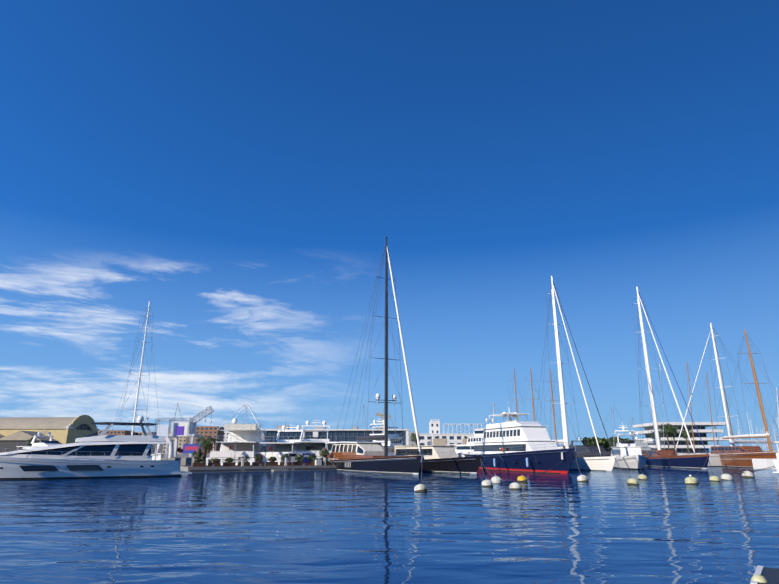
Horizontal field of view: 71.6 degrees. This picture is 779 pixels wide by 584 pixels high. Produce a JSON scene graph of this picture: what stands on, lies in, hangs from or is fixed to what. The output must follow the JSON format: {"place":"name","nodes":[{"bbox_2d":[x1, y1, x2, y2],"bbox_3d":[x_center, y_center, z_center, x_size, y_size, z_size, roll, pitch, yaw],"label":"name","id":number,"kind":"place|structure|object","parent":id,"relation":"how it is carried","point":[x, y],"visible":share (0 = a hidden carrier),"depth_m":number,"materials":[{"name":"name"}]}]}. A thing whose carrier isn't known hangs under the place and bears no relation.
{"place":"outdoors","nodes":[
{"label":"outdoors","id":0,"kind":"place"},
{"bbox_2d":[98,425,419,453],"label":"building blocks","id":1,"kind":"structure","parent":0,"point":[209,431],"depth_m":474.08,"materials":[{"name":"beige concrete"}]},
{"bbox_2d":[161,454,582,464],"bbox_3d":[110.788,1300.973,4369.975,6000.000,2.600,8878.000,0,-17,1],"label":"ground","id":2,"kind":"structure","parent":0,"point":[187,460],"depth_m":122.45,"materials":[{"name":"grey concrete"}]},
{"bbox_2d":[26,437,36,445],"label":"tree","id":3,"kind":"object","parent":2,"relation":"on","point":[29,441],"visible":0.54,"depth_m":146.38,"materials":[{"name":"green plant"}]},
{"bbox_2d":[0,415,98,452],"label":"warehouse","id":4,"kind":"structure","parent":2,"relation":"on","point":[22,430],"depth_m":212.95,"materials":[{"name":"beige"}]},
{"bbox_2d":[151,418,193,457],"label":"stage scaffold","id":5,"kind":"object","parent":2,"relation":"on","point":[179,429],"visible":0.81,"depth_m":128.53,"materials":[{"name":"silver metal"}]},
{"bbox_2d":[181,443,201,463],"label":"billboard","id":6,"kind":"object","parent":5,"relation":"attached to","point":[189,448],"visible":0.67,"depth_m":106.45,"materials":[{"name":"blue"}]},
{"bbox_2d":[165,403,213,456],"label":"crane","id":7,"kind":"object","parent":2,"relation":"on","point":[193,432],"visible":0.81,"depth_m":147.12,"materials":[{"name":"grey metal"}]},
{"bbox_2d":[206,402,269,464],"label":"pavilion","id":8,"kind":"object","parent":2,"relation":"on","point":[246,436],"visible":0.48,"depth_m":101.63,"materials":[{"name":"white"}]},
{"bbox_2d":[243,416,408,451],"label":"glass office building","id":9,"kind":"structure","parent":2,"relation":"on","point":[270,435],"depth_m":291.03,"materials":[{"name":"blue"}]},
{"bbox_2d":[376,409,390,428],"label":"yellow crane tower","id":10,"kind":"structure","parent":2,"relation":"on","point":[378,414],"depth_m":507.33,"materials":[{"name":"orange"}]},
{"bbox_2d":[581,436,630,451],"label":"quay tree","id":11,"kind":"object","parent":2,"relation":"on","point":[602,441],"visible":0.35,"depth_m":218.23,"materials":[{"name":"green plant"}]},
{"bbox_2d":[611,437,619,446],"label":"tree","id":12,"kind":"object","parent":2,"relation":"on","point":[614,439],"visible":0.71,"depth_m":199.86,"materials":[{"name":"green plant"}]},
{"bbox_2d":[650,431,661,439],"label":"tree","id":13,"kind":"object","parent":2,"relation":"on","point":[652,434],"visible":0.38,"depth_m":253.18,"materials":[{"name":"green plant"}]},
{"bbox_2d":[659,423,675,449],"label":"tree","id":14,"kind":"object","parent":2,"relation":"on","point":[666,426],"visible":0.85,"depth_m":247.53,"materials":[{"name":"green plant"}]},
{"bbox_2d":[668,425,680,449],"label":"tree","id":15,"kind":"object","parent":2,"relation":"on","point":[676,432],"visible":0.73,"depth_m":249.30,"materials":[{"name":"green plant"}]},
{"bbox_2d":[629,422,735,453],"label":"building","id":16,"kind":"structure","parent":2,"relation":"on","point":[682,442],"depth_m":314.19,"materials":[{"name":"white glass"}]},
{"bbox_2d":[679,429,692,453],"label":"tree","id":17,"kind":"object","parent":2,"relation":"on","point":[684,432],"visible":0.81,"depth_m":249.85,"materials":[{"name":"green plant"}]},
{"bbox_2d":[0,465,778,583],"bbox_3d":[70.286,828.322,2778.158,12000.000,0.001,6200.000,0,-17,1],"label":"water","id":18,"kind":"structure","parent":0,"point":[664,525],"depth_m":20.36,"materials":[{"name":"blue liquid"}]},
{"bbox_2d":[16,431,59,449],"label":"yacht","id":19,"kind":"object","parent":18,"relation":"on","point":[50,442],"visible":0.21,"depth_m":108.54,"materials":[{"name":"white"}]},
{"bbox_2d":[0,409,191,479],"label":"motor yacht","id":20,"kind":"object","parent":18,"relation":"on","point":[100,455],"visible":0.9,"depth_m":60.35,"materials":[{"name":"white plastic"}]},
{"bbox_2d":[112,301,162,459],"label":"sailboat","id":21,"kind":"object","parent":18,"relation":"on","point":[137,398],"visible":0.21,"depth_m":126.10,"materials":[{"name":"white metal"}]},
{"bbox_2d":[180,441,336,472],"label":"quay","id":22,"kind":"structure","parent":18,"relation":"on","point":[305,464],"depth_m":82.11,"materials":[{"name":"concrete"}]},
{"bbox_2d":[193,448,203,457],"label":"palm tree","id":23,"kind":"object","parent":22,"relation":"on","point":[198,452],"visible":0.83,"depth_m":80.01,"materials":[{"name":"green plant"}]},
{"bbox_2d":[197,436,219,465],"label":"palm tree","id":24,"kind":"object","parent":22,"relation":"on","point":[205,446],"visible":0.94,"depth_m":81.52,"materials":[{"name":"green plant"}]},
{"bbox_2d":[194,453,328,462],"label":"shrub hedge","id":25,"kind":"object","parent":22,"relation":"on","point":[258,458],"visible":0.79,"depth_m":83.21,"materials":[{"name":"green plant"}]},
{"bbox_2d":[277,453,301,462],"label":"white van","id":26,"kind":"object","parent":22,"relation":"on","point":[292,456],"visible":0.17,"depth_m":89.25,"materials":[{"name":"white metal"}]},
{"bbox_2d":[319,448,328,457],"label":"palm tree","id":27,"kind":"object","parent":22,"relation":"on","point":[325,452],"visible":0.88,"depth_m":89.78,"materials":[{"name":"green plant"}]},
{"bbox_2d":[256,425,310,464],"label":"motor yacht","id":28,"kind":"object","parent":18,"relation":"on","point":[280,448],"visible":0.29,"depth_m":104.55,"materials":[{"name":"white plastic"}]},
{"bbox_2d":[294,417,336,459],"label":"motor yacht","id":29,"kind":"object","parent":18,"relation":"on","point":[317,444],"visible":0.25,"depth_m":108.92,"materials":[{"name":"white"}]},
{"bbox_2d":[325,233,425,473],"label":"sailboat","id":30,"kind":"object","parent":18,"relation":"on","point":[374,457],"visible":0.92,"depth_m":81.63,"materials":[{"name":"black"}]},
{"bbox_2d":[350,420,402,454],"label":"yacht","id":31,"kind":"object","parent":18,"relation":"on","point":[393,440],"visible":0.17,"depth_m":123.08,"materials":[{"name":"white"}]},
{"bbox_2d":[414,484,426,491],"bbox_3d":[2.280,14.497,39.853,0.982,0.661,0.982,-7,-25,-1],"label":"buoy","id":32,"kind":"object","parent":18,"relation":"on","point":[420,488],"visible":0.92,"depth_m":39.49,"materials":[{"name":"white plastic"}]},
{"bbox_2d":[394,427,482,472],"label":"boat","id":33,"kind":"object","parent":18,"relation":"on","point":[439,458],"visible":0.73,"depth_m":79.42,"materials":[{"name":"black"}]},
{"bbox_2d":[481,479,492,486],"bbox_3d":[8.278,16.234,45.824,0.962,0.722,0.962,14,-27,-36],"label":"buoy","id":34,"kind":"object","parent":18,"relation":"on","point":[486,483],"visible":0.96,"depth_m":45.47,"materials":[{"name":"white plastic"}]},
{"bbox_2d":[491,475,501,482],"bbox_3d":[10.017,17.595,50.614,1.049,0.865,1.049,-5,-11,10],"label":"buoy","id":35,"kind":"object","parent":18,"relation":"on","point":[496,479],"visible":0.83,"depth_m":50.25,"materials":[{"name":"white plastic"}]},
{"bbox_2d":[446,409,562,456],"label":"yacht","id":36,"kind":"object","parent":18,"relation":"on","point":[462,449],"visible":0.25,"depth_m":143.11,"materials":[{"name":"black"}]},
{"bbox_2d":[241,363,778,468],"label":"boat spars","id":37,"kind":"object","parent":18,"relation":"on","point":[761,463],"visible":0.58,"depth_m":164.62,"materials":[{"name":"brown wood"}]},
{"bbox_2d":[509,482,521,489],"bbox_3d":[9.854,15.205,42.228,0.955,0.644,0.955,10,-21,-27],"label":"buoy","id":38,"kind":"object","parent":18,"relation":"on","point":[516,486],"visible":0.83,"depth_m":41.91,"materials":[{"name":"white plastic"}]},
{"bbox_2d":[464,403,576,473],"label":"yacht","id":39,"kind":"object","parent":18,"relation":"on","point":[520,446],"visible":0.92,"depth_m":81.81,"materials":[{"name":"white"}]},
{"bbox_2d":[517,475,526,481],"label":"buoy","id":40,"kind":"object","parent":18,"relation":"on","point":[521,478],"visible":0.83,"depth_m":52.69,"materials":[{"name":"yellow plastic"}]},
{"bbox_2d":[509,367,561,444],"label":"sailboat masts","id":41,"kind":"object","parent":18,"relation":"on","point":[552,400],"visible":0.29,"depth_m":187.19,"materials":[{"name":"brown"}]},
{"bbox_2d":[536,273,615,470],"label":"sailboat","id":42,"kind":"object","parent":18,"relation":"on","point":[603,463],"visible":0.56,"depth_m":96.51,"materials":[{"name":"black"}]},
{"bbox_2d":[577,474,588,481],"bbox_3d":[19.090,18.436,53.448,1.056,0.870,1.056,3,-23,-19],"label":"buoy","id":43,"kind":"object","parent":18,"relation":"on","point":[582,478],"visible":0.94,"depth_m":53.07,"materials":[{"name":"white plastic"}]},
{"bbox_2d":[558,435,611,456],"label":"dark sport yacht","id":44,"kind":"object","parent":18,"relation":"on","point":[587,450],"visible":0.33,"depth_m":131.64,"materials":[{"name":"black"}]},
{"bbox_2d":[420,452,775,483],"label":"mooring lines","id":45,"kind":"object","parent":18,"relation":"on","point":[618,465],"visible":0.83,"depth_m":62.71,"materials":[{"name":"grey fabric"}]},
{"bbox_2d":[610,425,647,469],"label":"motor yacht","id":46,"kind":"object","parent":18,"relation":"on","point":[627,453],"visible":0.88,"depth_m":93.31,"materials":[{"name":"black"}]},
{"bbox_2d":[627,478,638,484],"bbox_3d":[21.924,17.096,48.608,0.988,0.664,0.988,-2,-19,32],"label":"buoy","id":47,"kind":"object","parent":18,"relation":"on","point":[631,481],"visible":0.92,"depth_m":48.27,"materials":[{"name":"beige plastic"}]},
{"bbox_2d":[630,426,654,449],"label":"motor yacht","id":48,"kind":"object","parent":18,"relation":"on","point":[637,442],"visible":0.25,"depth_m":160.17,"materials":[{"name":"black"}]},
{"bbox_2d":[638,474,647,479],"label":"buoy","id":49,"kind":"object","parent":18,"relation":"on","point":[642,477],"visible":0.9,"depth_m":57.04,"materials":[{"name":"beige plastic"}]},
{"bbox_2d":[632,287,708,468],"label":"sailboat","id":50,"kind":"object","parent":18,"relation":"on","point":[658,457],"visible":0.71,"depth_m":110.90,"materials":[{"name":"blue"}]},
{"bbox_2d":[685,475,697,483],"bbox_3d":[27.464,17.157,49.172,1.078,0.888,1.078,-17,-25,37],"label":"buoy","id":51,"kind":"object","parent":18,"relation":"on","point":[690,480],"visible":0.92,"depth_m":48.81,"materials":[{"name":"beige plastic"}]},
{"bbox_2d":[709,475,719,480],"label":"buoy","id":52,"kind":"object","parent":18,"relation":"on","point":[714,478],"visible":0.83,"depth_m":53.80,"materials":[{"name":"beige plastic"}]},
{"bbox_2d":[675,323,778,465],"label":"sailboat","id":53,"kind":"object","parent":18,"relation":"on","point":[714,460],"visible":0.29,"depth_m":118.67,"materials":[{"name":"white"}]},
{"bbox_2d":[721,473,732,479],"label":"buoy","id":54,"kind":"object","parent":18,"relation":"on","point":[726,476],"visible":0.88,"depth_m":56.37,"materials":[{"name":"white plastic"}]},
{"bbox_2d":[709,328,778,467],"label":"sailboat","id":55,"kind":"object","parent":18,"relation":"on","point":[737,456],"visible":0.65,"depth_m":105.55,"materials":[{"name":"brown wood"}]},
{"bbox_2d":[742,470,753,477],"bbox_3d":[41.127,20.921,61.950,1.210,0.992,1.210,5,-21,13],"label":"buoy","id":56,"kind":"object","parent":18,"relation":"on","point":[747,474],"visible":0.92,"depth_m":61.52,"materials":[{"name":"white plastic"}]},
{"bbox_2d":[734,414,778,450],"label":"marina boats","id":57,"kind":"object","parent":18,"relation":"on","point":[760,431],"visible":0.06,"depth_m":266.17,"materials":[{"name":"silver metal"}]},
{"bbox_2d":[750,565,778,583],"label":"float corner","id":58,"kind":"object","parent":18,"relation":"on","point":[764,575],"visible":1,"depth_m":11.71,"materials":[{"name":"grey plastic"}]},
{"bbox_2d":[773,435,778,473],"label":"yacht","id":59,"kind":"object","parent":18,"relation":"on","point":[776,462],"visible":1,"depth_m":69.06,"materials":[{"name":"white plastic"}]},
{"bbox_2d":[0,0,778,452],"label":"sky","id":60,"kind":"structure","parent":0,"point":[242,170],"materials":[{"name":"blue"}]},
{"bbox_2d":[410,433,420,444],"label":"tree","id":61,"kind":"object","parent":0,"point":[414,437],"visible":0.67,"depth_m":173.16,"materials":[{"name":"green plant"}]},
{"bbox_2d":[417,419,481,448],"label":"white building blocks","id":62,"kind":"structure","parent":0,"point":[440,439],"depth_m":241.08,"materials":[{"name":"clear concrete"}]}
]}

